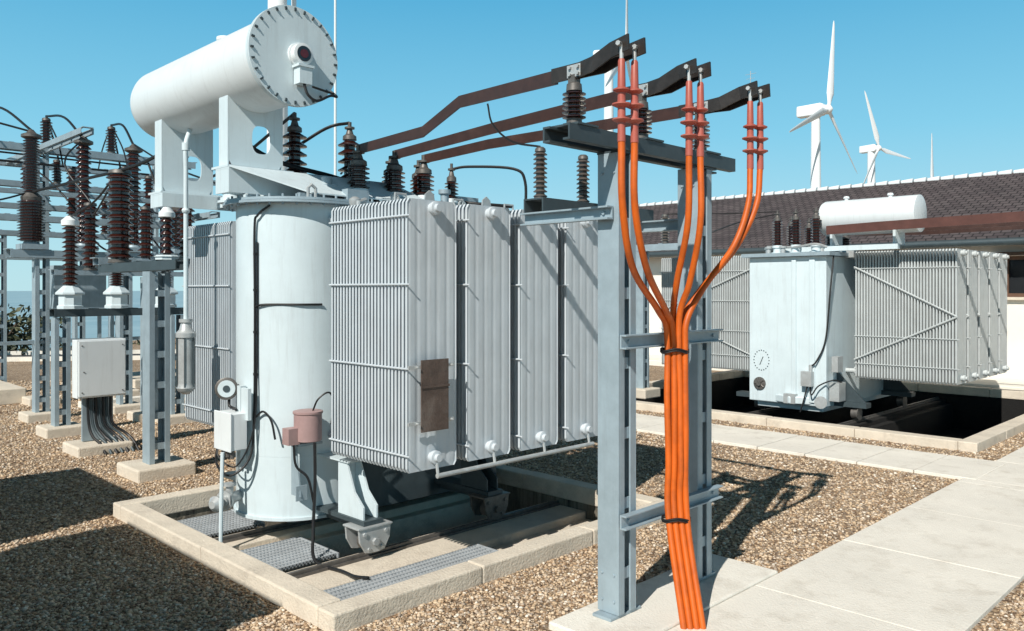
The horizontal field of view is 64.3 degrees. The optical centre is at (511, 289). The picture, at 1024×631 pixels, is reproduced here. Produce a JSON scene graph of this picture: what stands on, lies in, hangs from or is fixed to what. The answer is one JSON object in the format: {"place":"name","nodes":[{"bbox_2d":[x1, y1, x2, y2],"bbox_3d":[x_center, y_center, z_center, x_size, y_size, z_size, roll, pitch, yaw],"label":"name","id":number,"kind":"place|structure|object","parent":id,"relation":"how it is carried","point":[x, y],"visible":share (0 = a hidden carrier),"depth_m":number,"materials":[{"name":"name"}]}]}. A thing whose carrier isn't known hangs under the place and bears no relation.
{"place":"outdoors","nodes":[
{"label":"outdoors","id":0,"kind":"place"},
{"bbox_2d":[0,254,82,260],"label":"steel beam","id":1,"kind":"structure","parent":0,"point":[2,256],"depth_m":14.92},
{"bbox_2d":[66,168,77,217],"bbox_3d":[-7.637,-1.685,14.142,0.190,0.850,0.190,0,0,-45],"label":"post insulator","id":2,"kind":"object","parent":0,"point":[71,189],"visible":0.62,"depth_m":14.09,"materials":[{"name":"brown ceramic"}]},
{"bbox_2d":[0,179,144,196],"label":"steel beam","id":3,"kind":"structure","parent":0,"point":[16,183],"depth_m":14.94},
{"bbox_2d":[51,159,61,183],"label":"post insulator","id":4,"kind":"object","parent":3,"relation":"on","point":[56,175],"visible":0.9,"depth_m":15.01,"materials":[{"name":"brown ceramic"}]},
{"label":"post insulator","id":5,"kind":"object","parent":3,"relation":"on","visible":0},
{"bbox_2d":[0,151,126,166],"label":"conductor","id":6,"kind":"object","parent":5,"relation":"on","point":[66,159],"visible":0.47,"depth_m":15.21,"materials":[{"name":"black rubber"}]},
{"bbox_2d":[0,187,150,203],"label":"steel beam","id":7,"kind":"structure","parent":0,"point":[47,193],"depth_m":13.54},
{"bbox_2d":[0,229,161,241],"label":"steel beam","id":8,"kind":"structure","parent":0,"point":[48,234],"depth_m":13.24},
{"bbox_2d":[0,291,182,350],"bbox_3d":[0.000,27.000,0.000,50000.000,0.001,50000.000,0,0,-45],"label":"sea","id":9,"kind":"structure","parent":0,"point":[15,299],"depth_m":897.88,"materials":[{"name":"liquid"}]},
{"bbox_2d":[0,338,1023,630],"bbox_3d":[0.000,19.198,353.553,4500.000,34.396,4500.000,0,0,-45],"label":"ground","id":10,"kind":"structure","parent":0,"point":[18,370],"depth_m":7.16,"materials":[{"name":"gravel"}]},
{"bbox_2d":[0,235,6,381],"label":"steel post","id":11,"kind":"object","parent":10,"relation":"on","point":[3,308],"visible":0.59,"depth_m":15.62,"materials":[{"name":"metal"}]},
{"bbox_2d":[0,230,151,241],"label":"steel beam","id":12,"kind":"structure","parent":11,"relation":"on","point":[57,237],"depth_m":16.32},
{"bbox_2d":[100,201,109,233],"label":"post insulator","id":13,"kind":"object","parent":12,"relation":"on","point":[104,228],"visible":0.55,"depth_m":16.92,"materials":[{"name":"brown ceramic"}]},
{"bbox_2d":[0,380,25,405],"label":"trench cover","id":14,"kind":"object","parent":10,"relation":"on","point":[11,394],"visible":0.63,"depth_m":14.23,"materials":[{"name":"concrete"}]},
{"bbox_2d":[0,304,61,354],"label":"bush","id":15,"kind":"object","parent":10,"relation":"on","point":[14,334],"visible":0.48,"depth_m":25.46,"materials":[{"name":"green plant"}]},
{"bbox_2d":[18,258,61,423],"bbox_3d":[-7.255,0.785,12.544,0.500,2.530,0.500,0,0,-45],"label":"steel post","id":16,"kind":"object","parent":10,"relation":"on","point":[35,414],"visible":0.82,"depth_m":12.50,"materials":[{"name":"metal"}]},
{"bbox_2d":[0,336,139,344],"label":"steel beam","id":17,"kind":"structure","parent":16,"relation":"attached to","point":[40,342],"depth_m":12.43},
{"bbox_2d":[3,248,179,259],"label":"steel beam","id":18,"kind":"structure","parent":16,"relation":"on","point":[24,253],"depth_m":12.48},
{"bbox_2d":[16,129,46,249],"bbox_3d":[-7.347,-1.535,12.452,0.389,1.830,0.389,0,0,-45],"label":"instrument transformer","id":19,"kind":"object","parent":18,"relation":"on","point":[31,216],"visible":1,"depth_m":12.36,"materials":[{"name":"ceramic"}]},
{"bbox_2d":[0,107,30,129],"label":"conductor","id":20,"kind":"object","parent":19,"relation":"attached to","point":[17,118],"visible":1,"depth_m":12.83,"materials":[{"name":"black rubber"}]},
{"bbox_2d":[74,136,98,250],"bbox_3d":[-6.824,-1.535,12.975,0.340,1.830,0.340,0,0,-45],"label":"instrument transformer","id":21,"kind":"object","parent":18,"relation":"on","point":[83,157],"visible":0.69,"depth_m":12.90,"materials":[{"name":"ceramic"}]},
{"bbox_2d":[45,114,81,136],"bbox_3d":[-7.523,-2.736,13.686,0.043,0.707,2.012,0,0,-45],"label":"conductor","id":22,"kind":"object","parent":21,"relation":"attached to","point":[68,120],"visible":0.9,"depth_m":13.62,"materials":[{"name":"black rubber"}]},
{"bbox_2d":[38,172,110,252],"bbox_3d":[-6.852,-1.309,12.832,3.036,1.646,0.288,0,0,37],"label":"conductor","id":23,"kind":"object","parent":21,"relation":"attached to","point":[69,202],"visible":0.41,"depth_m":13.13,"materials":[{"name":"black rubber"}]},
{"bbox_2d":[124,144,142,252],"bbox_3d":[-6.279,-1.520,13.520,0.340,1.800,0.340,0,0,-45],"label":"instrument transformer","id":24,"kind":"object","parent":18,"relation":"on","point":[133,151],"visible":0.62,"depth_m":13.45,"materials":[{"name":"ceramic"}]},
{"bbox_2d":[171,157,188,253],"bbox_3d":[-5.728,-1.520,14.071,0.389,1.800,0.389,0,0,-45],"label":"instrument transformer","id":25,"kind":"object","parent":18,"relation":"on","point":[176,236],"visible":0.15,"depth_m":13.92,"materials":[{"name":"ceramic"}]},
{"bbox_2d":[22,153,60,405],"bbox_3d":[-8.287,-0.175,14.340,0.500,4.450,0.500,0,0,-45],"label":"steel post","id":26,"kind":"object","parent":10,"relation":"on","point":[27,400],"visible":0.2,"depth_m":14.31,"materials":[{"name":"metal"}]},
{"bbox_2d":[6,126,93,164],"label":"steel beam","id":27,"kind":"structure","parent":26,"relation":"on","point":[70,137],"depth_m":13.49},
{"bbox_2d":[0,141,196,169],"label":"steel beam","id":28,"kind":"structure","parent":26,"relation":"on","point":[19,147],"depth_m":14.79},
{"bbox_2d":[40,117,52,142],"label":"post insulator","id":29,"kind":"object","parent":28,"relation":"on","point":[46,133],"visible":0.77,"depth_m":14.34,"materials":[{"name":"brown ceramic"}]},
{"bbox_2d":[105,126,116,153],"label":"post insulator","id":30,"kind":"object","parent":28,"relation":"on","point":[111,141],"visible":0.99,"depth_m":15.11,"materials":[{"name":"brown ceramic"}]},
{"bbox_2d":[36,317,80,438],"bbox_3d":[-6.251,1.215,11.285,0.500,1.670,0.500,0,0,-45],"label":"steel post","id":31,"kind":"object","parent":10,"relation":"on","point":[66,427],"visible":0.84,"depth_m":11.22,"materials":[{"name":"metal"}]},
{"bbox_2d":[47,307,182,316],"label":"steel beam","id":32,"kind":"structure","parent":31,"relation":"on","point":[94,312],"depth_m":11.55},
{"bbox_2d":[55,216,84,308],"bbox_3d":[-6.166,-0.385,11.370,0.351,1.290,0.351,0,0,-22],"label":"cable sealing end","id":33,"kind":"object","parent":32,"relation":"on","point":[69,293],"visible":1,"depth_m":11.30,"materials":[{"name":"ceramic"}]},
{"bbox_2d":[103,258,129,307],"bbox_3d":[-5.728,-0.135,11.809,0.351,0.790,0.351,0,0,22],"label":"cable sealing end","id":34,"kind":"object","parent":32,"relation":"on","point":[116,293],"visible":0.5,"depth_m":11.70,"materials":[{"name":"ceramic"}]},
{"bbox_2d":[155,271,177,306],"bbox_3d":[-5.233,-0.135,12.304,0.351,0.790,0.351,0,0,-22],"label":"cable sealing end","id":35,"kind":"object","parent":32,"relation":"on","point":[173,292],"visible":0.16,"depth_m":12.25,"materials":[{"name":"ceramic"}]},
{"bbox_2d":[0,355,139,361],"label":"road kerb","id":36,"kind":"structure","parent":10,"relation":"on","point":[13,359],"depth_m":22.84,"materials":[{"name":"concrete"}]},
{"bbox_2d":[50,265,105,337],"bbox_3d":[-8.556,0.762,16.051,0.950,2.475,0.350,0,0,-45],"label":"equipment cabinet","id":37,"kind":"object","parent":10,"relation":"on","point":[93,288],"visible":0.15,"depth_m":16.02,"materials":[{"name":"metal"}]},
{"bbox_2d":[71,175,84,389],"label":"steel post","id":38,"kind":"object","parent":10,"relation":"on","point":[76,323],"visible":0.08,"depth_m":16.57,"materials":[{"name":"metal"}]},
{"bbox_2d":[0,349,175,354],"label":"road kerb","id":39,"kind":"structure","parent":10,"relation":"on","point":[60,352],"depth_m":25.05,"materials":[{"name":"concrete"}]},
{"bbox_2d":[62,338,139,457],"bbox_3d":[-5.103,1.330,10.128,0.707,1.440,0.661,0,0,-45],"label":"electrical cabinet","id":40,"kind":"object","parent":10,"relation":"on","point":[98,374],"visible":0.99,"depth_m":10.05,"materials":[{"name":"metal"}]},
{"bbox_2d":[108,179,114,336],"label":"steel post","id":41,"kind":"object","parent":10,"relation":"on","point":[111,322],"visible":0.04,"depth_m":17.01,"materials":[{"name":"metal"}]},
{"bbox_2d":[0,159,215,185],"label":"steel beam","id":42,"kind":"structure","parent":41,"relation":"on","point":[11,164],"depth_m":16.41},
{"bbox_2d":[156,211,219,221],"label":"steel beam","id":43,"kind":"structure","parent":41,"relation":"attached to","point":[202,216],"depth_m":14.30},
{"bbox_2d":[0,213,161,228],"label":"steel beam","id":44,"kind":"structure","parent":43,"relation":"attached to","point":[48,219],"depth_m":13.85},
{"bbox_2d":[20,164,25,188],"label":"post insulator","id":45,"kind":"object","parent":44,"relation":"on","point":[22,182],"visible":0.11,"depth_m":13.58,"materials":[{"name":"brown ceramic"}]},
{"bbox_2d":[0,159,64,167],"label":"conductor","id":46,"kind":"object","parent":45,"relation":"on","point":[14,161],"visible":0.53,"depth_m":13.69,"materials":[{"name":"black rubber"}]},
{"bbox_2d":[143,176,153,221],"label":"post insulator","id":47,"kind":"object","parent":44,"relation":"on","point":[148,184],"visible":0.48,"depth_m":15.01,"materials":[{"name":"brown ceramic"}]},
{"bbox_2d":[113,276,139,413],"bbox_3d":[-6.385,0.785,13.414,0.500,2.530,0.500,0,0,-45],"label":"steel post","id":48,"kind":"object","parent":10,"relation":"on","point":[120,406],"visible":0.42,"depth_m":13.40,"materials":[{"name":"metal"}]},
{"bbox_2d":[113,276,139,397],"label":"steel post","id":49,"kind":"object","parent":10,"relation":"on","point":[136,392],"visible":0.03,"depth_m":15.29,"materials":[{"name":"metal"}]},
{"bbox_2d":[0,201,159,217],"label":"steel beam","id":50,"kind":"structure","parent":49,"relation":"attached to","point":[9,205],"depth_m":14.40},
{"bbox_2d":[78,392,175,407],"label":"edging kerb","id":51,"kind":"structure","parent":10,"relation":"on","point":[136,398],"depth_m":14.39,"materials":[{"name":"concrete"}]},
{"bbox_2d":[127,277,157,422],"bbox_3d":[-5.622,0.925,12.622,0.500,2.250,0.500,0,0,-45],"label":"steel post","id":52,"kind":"object","parent":10,"relation":"on","point":[134,415],"visible":0.16,"depth_m":12.60,"materials":[{"name":"metal"}]},
{"bbox_2d":[48,269,182,276],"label":"steel beam","id":53,"kind":"structure","parent":52,"relation":"on","point":[93,272],"depth_m":12.08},
{"bbox_2d":[81,202,98,270],"bbox_3d":[-6.223,-0.790,12.021,0.239,1.000,0.239,0,0,-45],"label":"post insulator","id":54,"kind":"object","parent":53,"relation":"on","point":[90,231],"visible":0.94,"depth_m":11.95,"materials":[{"name":"brown ceramic"}]},
{"bbox_2d":[64,141,89,201],"bbox_3d":[-6.652,-1.861,12.415,0.332,1.141,1.149,0,0,-32],"label":"conductor","id":55,"kind":"object","parent":54,"relation":"attached to","point":[67,171],"visible":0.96,"depth_m":12.15,"materials":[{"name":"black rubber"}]},
{"bbox_2d":[137,206,153,259],"bbox_3d":[-5.657,-0.790,12.586,0.239,1.000,0.239,0,0,-45],"label":"post insulator","id":56,"kind":"object","parent":53,"relation":"on","point":[145,228],"visible":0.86,"depth_m":12.52,"materials":[{"name":"brown ceramic"}]},
{"bbox_2d":[133,369,175,388],"bbox_3d":[-7.531,1.900,17.572,1.800,0.200,1.700,0,0,-45],"label":"trench cover","id":57,"kind":"object","parent":10,"relation":"on","point":[136,380],"visible":0.13,"depth_m":16.40,"materials":[{"name":"concrete"}]},
{"bbox_2d":[117,271,195,482],"bbox_3d":[-3.868,0.925,8.860,0.620,2.250,0.620,0,0,-45],"label":"steel post","id":58,"kind":"object","parent":10,"relation":"on","point":[149,466],"visible":0.88,"depth_m":8.79,"materials":[{"name":"metal"}]},
{"bbox_2d":[98,258,189,272],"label":"steel beam","id":59,"kind":"structure","parent":58,"relation":"on","point":[153,265],"depth_m":8.89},
{"bbox_2d":[106,169,133,262],"bbox_3d":[-4.632,-0.870,9.624,0.299,1.100,0.299,0,0,-45],"label":"post insulator","id":60,"kind":"object","parent":59,"relation":"on","point":[120,210],"visible":0.98,"depth_m":9.53,"materials":[{"name":"brown ceramic"}]},
{"bbox_2d":[32,155,154,192],"bbox_3d":[-4.889,-1.518,9.858,0.097,0.260,7.147,0,0,-43],"label":"conductor","id":61,"kind":"object","parent":60,"relation":"attached to","point":[149,159],"visible":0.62,"depth_m":10.26,"materials":[{"name":"black rubber"}]},
{"bbox_2d":[70,167,120,216],"bbox_3d":[-5.392,-1.230,10.502,0.045,0.447,2.330,0,0,-41],"label":"conductor","id":62,"kind":"object","parent":60,"relation":"attached to","point":[94,201],"visible":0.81,"depth_m":10.51,"materials":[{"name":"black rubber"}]},
{"bbox_2d":[90,257,181,264],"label":"steel beam","id":63,"kind":"structure","parent":59,"relation":"on","point":[98,260],"depth_m":9.89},
{"bbox_2d":[177,208,194,257],"bbox_3d":[-4.243,-0.865,10.607,0.219,0.950,0.219,0,0,-45],"label":"post insulator","id":64,"kind":"object","parent":63,"relation":"on","point":[190,222],"visible":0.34,"depth_m":10.54,"materials":[{"name":"brown ceramic"}]},
{"bbox_2d":[213,114,291,177],"bbox_3d":[-3.164,-1.493,9.116,0.083,0.364,3.682,0,0,-37],"label":"conductor","id":65,"kind":"object","parent":64,"relation":"attached to","point":[265,137],"visible":0.22,"depth_m":8.20,"materials":[{"name":"black rubber"}]},
{"bbox_2d":[154,207,178,259],"bbox_3d":[-3.670,-0.600,8.662,0.253,0.560,0.253,0,0,22],"label":"cable sealing end","id":66,"kind":"object","parent":59,"relation":"on","point":[166,214],"visible":0.99,"depth_m":8.62,"materials":[{"name":"ceramic"}]},
{"bbox_2d":[152,165,175,391],"bbox_3d":[-6.838,-0.175,15.790,0.500,4.450,0.500,0,0,-45],"label":"steel post","id":67,"kind":"object","parent":10,"relation":"on","point":[155,232],"visible":0.1,"depth_m":15.70,"materials":[{"name":"metal"}]},
{"bbox_2d":[155,315,195,424],"bbox_3d":[-5.105,1.215,12.360,0.500,1.670,0.500,0,0,-45],"label":"steel post","id":68,"kind":"object","parent":10,"relation":"on","point":[177,416],"visible":0.39,"depth_m":12.25,"materials":[{"name":"metal"}]},
{"bbox_2d":[267,0,295,169],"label":"wind turbine","id":69,"kind":"object","parent":10,"relation":"on","point":[272,3],"visible":0.06,"depth_m":110.14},
{"bbox_2d":[334,0,336,175],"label":"lightning mast","id":70,"kind":"object","parent":10,"relation":"on","point":[335,131],"visible":0.14,"depth_m":14.97,"materials":[{"name":"metal"}]},
{"bbox_2d":[113,465,664,630],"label":"oil pit","id":71,"kind":"object","parent":10,"relation":"on","point":[442,545],"visible":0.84,"depth_m":6.55,"materials":[{"name":"concrete"}]},
{"bbox_2d":[130,5,597,579],"bbox_3d":[-1.400,-0.083,7.811,3.214,4.383,3.973,0,0,-45],"label":"power transformer","id":72,"kind":"object","parent":71,"relation":"on","point":[354,347],"visible":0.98,"depth_m":6.72,"materials":[{"name":"paint"}]},
{"bbox_2d":[283,121,348,152],"bbox_3d":[-2.890,-1.530,9.406,0.389,0.290,3.680,0,0,-38],"label":"conductor","id":73,"kind":"object","parent":72,"relation":"attached to","point":[323,130],"visible":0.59,"depth_m":8.06,"materials":[{"name":"black rubber"}]},
{"bbox_2d":[358,33,645,153],"bbox_3d":[-0.399,-1.275,5.798,0.145,0.205,3.683,0,0,-35],"label":"busbar","id":74,"kind":"object","parent":72,"relation":"attached to","point":[604,59],"visible":1,"depth_m":5.01,"materials":[{"name":"metal"}]},
{"bbox_2d":[487,103,540,146],"bbox_3d":[0.010,-1.082,5.363,0.380,0.318,0.026,0,0,21],"label":"earth lead","id":75,"kind":"object","parent":74,"relation":"hanging from","point":[505,137],"visible":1,"depth_m":5.38,"materials":[{"name":"black rubber"}]},
{"bbox_2d":[612,45,686,628],"bbox_3d":[0.830,0.353,4.629,0.227,3.327,0.855,0,0,31],"label":"power cable","id":76,"kind":"object","parent":74,"relation":"hanging from","point":[621,104],"visible":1,"depth_m":4.75,"materials":[{"name":"rubber"}]},
{"bbox_2d":[661,514,690,522],"bbox_3d":[1.000,1.394,4.964,0.181,0.040,0.111,0,0,-4],"label":"cable tie","id":77,"kind":"object","parent":76,"relation":"attached to","point":[663,520],"visible":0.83,"depth_m":4.92,"materials":[{"name":"black plastic"}]},
{"bbox_2d":[626,49,692,628],"bbox_3d":[0.884,0.353,4.647,0.223,3.327,0.809,0,0,30],"label":"power cable","id":78,"kind":"object","parent":74,"relation":"hanging from","point":[634,92],"visible":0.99,"depth_m":4.74,"materials":[{"name":"rubber"}]},
{"bbox_2d":[593,0,630,131],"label":"wind turbine","id":79,"kind":"object","parent":10,"relation":"on","point":[608,88],"visible":0.22,"depth_m":164.11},
{"bbox_2d":[549,554,777,630],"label":"concrete pad","id":80,"kind":"object","parent":10,"relation":"on","point":[656,601],"visible":0.49,"depth_m":5.15,"materials":[{"name":"concrete"}]},
{"bbox_2d":[520,121,734,621],"bbox_3d":[0.691,0.508,5.376,1.780,2.893,0.815,0,0,-45],"label":"cable support frame","id":81,"kind":"object","parent":80,"relation":"on","point":[621,518],"visible":0.82,"depth_m":4.93,"materials":[{"name":"metal"}]},
{"bbox_2d":[533,147,546,197],"bbox_3d":[0.184,-0.759,5.289,0.092,0.335,0.092,0,0,-45],"label":"surge arrester","id":82,"kind":"object","parent":81,"relation":"on","point":[540,168],"visible":0.98,"depth_m":5.26,"materials":[{"name":"grey ceramic"}]},
{"bbox_2d":[562,82,585,122],"bbox_3d":[0.356,-1.063,4.670,0.136,0.250,0.136,0,0,-45],"label":"post insulator","id":83,"kind":"object","parent":81,"relation":"on","point":[574,99],"visible":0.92,"depth_m":4.63,"materials":[{"name":"brown ceramic"}]},
{"bbox_2d":[576,154,589,202],"bbox_3d":[0.488,-0.759,5.593,0.092,0.335,0.092,0,0,-45],"label":"surge arrester","id":84,"kind":"object","parent":81,"relation":"on","point":[582,179],"visible":0.94,"depth_m":5.57,"materials":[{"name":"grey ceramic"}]},
{"bbox_2d":[630,100,651,137],"bbox_3d":[0.813,-1.063,5.127,0.136,0.250,0.136,0,0,-45],"label":"post insulator","id":85,"kind":"object","parent":81,"relation":"on","point":[645,115],"visible":0.53,"depth_m":5.09,"materials":[{"name":"brown ceramic"}]},
{"bbox_2d":[393,58,711,158],"bbox_3d":[0.018,-1.266,6.199,0.136,0.172,3.644,0,0,-37],"label":"busbar","id":86,"kind":"object","parent":85,"relation":"on","point":[674,79],"visible":0.72,"depth_m":5.73,"materials":[{"name":"metal"}]},
{"bbox_2d":[670,67,697,405],"bbox_3d":[1.010,0.353,4.908,0.103,3.326,0.335,0,0,-17],"label":"power cable","id":87,"kind":"object","parent":86,"relation":"hanging from","point":[688,122],"visible":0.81,"depth_m":4.79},
{"bbox_2d":[660,347,688,353],"bbox_3d":[1.004,0.374,5.032,0.181,0.040,0.111,0,0,-4],"label":"cable tie","id":88,"kind":"object","parent":87,"relation":"attached to","point":[662,351],"visible":0.91,"depth_m":4.99,"materials":[{"name":"black plastic"}]},
{"bbox_2d":[676,72,708,629],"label":"power cable","id":89,"kind":"object","parent":86,"relation":"hanging from","point":[701,110],"visible":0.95,"depth_m":4.87,"materials":[{"name":"rubber"}]},
{"bbox_2d":[693,117,709,150],"bbox_3d":[1.294,-1.063,5.607,0.136,0.250,0.136,0,0,-45],"label":"post insulator","id":90,"kind":"object","parent":81,"relation":"on","point":[706,146],"visible":0.31,"depth_m":5.58,"materials":[{"name":"brown ceramic"}]},
{"bbox_2d":[421,81,770,162],"bbox_3d":[0.364,-1.266,6.544,0.144,0.172,3.626,0,0,-45],"label":"busbar","id":91,"kind":"object","parent":90,"relation":"on","point":[735,98],"visible":0.59,"depth_m":5.87,"materials":[{"name":"metal"}]},
{"bbox_2d":[682,90,758,628],"bbox_3d":[1.296,0.353,5.084,0.781,3.327,0.274,0,0,-45],"label":"power cable","id":92,"kind":"object","parent":91,"relation":"hanging from","point":[750,138],"visible":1,"depth_m":5.01,"materials":[{"name":"rubber"}]},
{"bbox_2d":[682,92,767,324],"bbox_3d":[1.297,0.353,5.140,0.851,3.327,0.288,0,0,-45],"label":"power cable","id":93,"kind":"object","parent":91,"relation":"hanging from","point":[761,139],"visible":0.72,"depth_m":5.31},
{"bbox_2d":[789,21,856,187],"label":"wind turbine","id":94,"kind":"object","parent":10,"relation":"on","point":[812,113],"visible":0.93,"depth_m":225.86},
{"bbox_2d":[636,370,1023,451],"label":"oil pit","id":95,"kind":"object","parent":10,"relation":"on","point":[963,418],"visible":0.39,"depth_m":15.23,"materials":[{"name":"concrete"}]},
{"bbox_2d":[636,251,659,398],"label":"steel post","id":96,"kind":"object","parent":95,"relation":"on","point":[644,390],"visible":0.66,"depth_m":15.53,"materials":[{"name":"metal"}]},
{"bbox_2d":[636,243,677,250],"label":"steel beam","id":97,"kind":"structure","parent":96,"relation":"on","point":[662,247],"depth_m":15.20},
{"bbox_2d":[660,214,669,243],"bbox_3d":[2.864,-1.145,15.238,0.170,0.550,0.170,0,0,-45],"label":"surge arrester","id":98,"kind":"object","parent":97,"relation":"on","point":[665,239],"visible":0.51,"depth_m":15.19,"materials":[{"name":"grey ceramic"}]},
{"bbox_2d":[659,193,1008,419],"bbox_3d":[5.557,0.284,14.919,3.643,3.649,5.504,0,0,-45],"label":"power transformer","id":99,"kind":"object","parent":95,"relation":"on","point":[836,321],"visible":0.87,"depth_m":13.33,"materials":[{"name":"paint"}]},
{"bbox_2d":[848,225,1023,235],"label":"busbar","id":100,"kind":"object","parent":99,"relation":"attached to","point":[969,230],"visible":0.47,"depth_m":13.70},
{"bbox_2d":[923,221,1023,230],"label":"busbar","id":101,"kind":"object","parent":99,"relation":"attached to","point":[975,226],"visible":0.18,"depth_m":12.77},
{"bbox_2d":[859,91,910,182],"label":"wind turbine","id":102,"kind":"object","parent":10,"relation":"on","point":[872,150],"visible":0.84,"depth_m":358.34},
{"bbox_2d":[930,134,933,177],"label":"mast","id":103,"kind":"object","parent":10,"relation":"on","point":[932,170],"visible":0.17,"depth_m":427.15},
{"bbox_2d":[0,0,1023,290],"label":"sky","id":104,"kind":"structure","parent":0,"point":[952,71],"materials":[{"name":"blue"}]},
{"bbox_2d":[636,169,1023,378],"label":"building","id":105,"kind":"structure","parent":0,"point":[977,193],"depth_m":20.77,"materials":[{"name":"white paint"}]},
{"bbox_2d":[996,251,1023,299],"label":"window","id":106,"kind":"structure","parent":105,"relation":"in","point":[1015,264],"depth_m":17.25,"materials":[{"name":"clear glass"}]},
{"bbox_2d":[636,414,1023,486],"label":"path","id":107,"kind":"structure","parent":0,"point":[935,464],"depth_m":9.81,"materials":[{"name":"concrete"}]},
{"bbox_2d":[649,354,1023,389],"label":"pavement","id":108,"kind":"structure","parent":0,"point":[989,382],"depth_m":16.56,"materials":[{"name":"concrete"}]},
{"bbox_2d":[668,447,1023,630],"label":"path","id":109,"kind":"structure","parent":0,"point":[950,557],"depth_m":5.62,"materials":[{"name":"concrete"}]},
{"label":"steel post","id":110,"kind":"object","parent":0,"visible":0},
{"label":"post insulator","id":111,"kind":"object","parent":110,"relation":"on","visible":0},
{"bbox_2d":[826,211,1023,234],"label":"busbar","id":112,"kind":"object","parent":111,"relation":"on","point":[1005,217],"visible":1,"depth_m":12.08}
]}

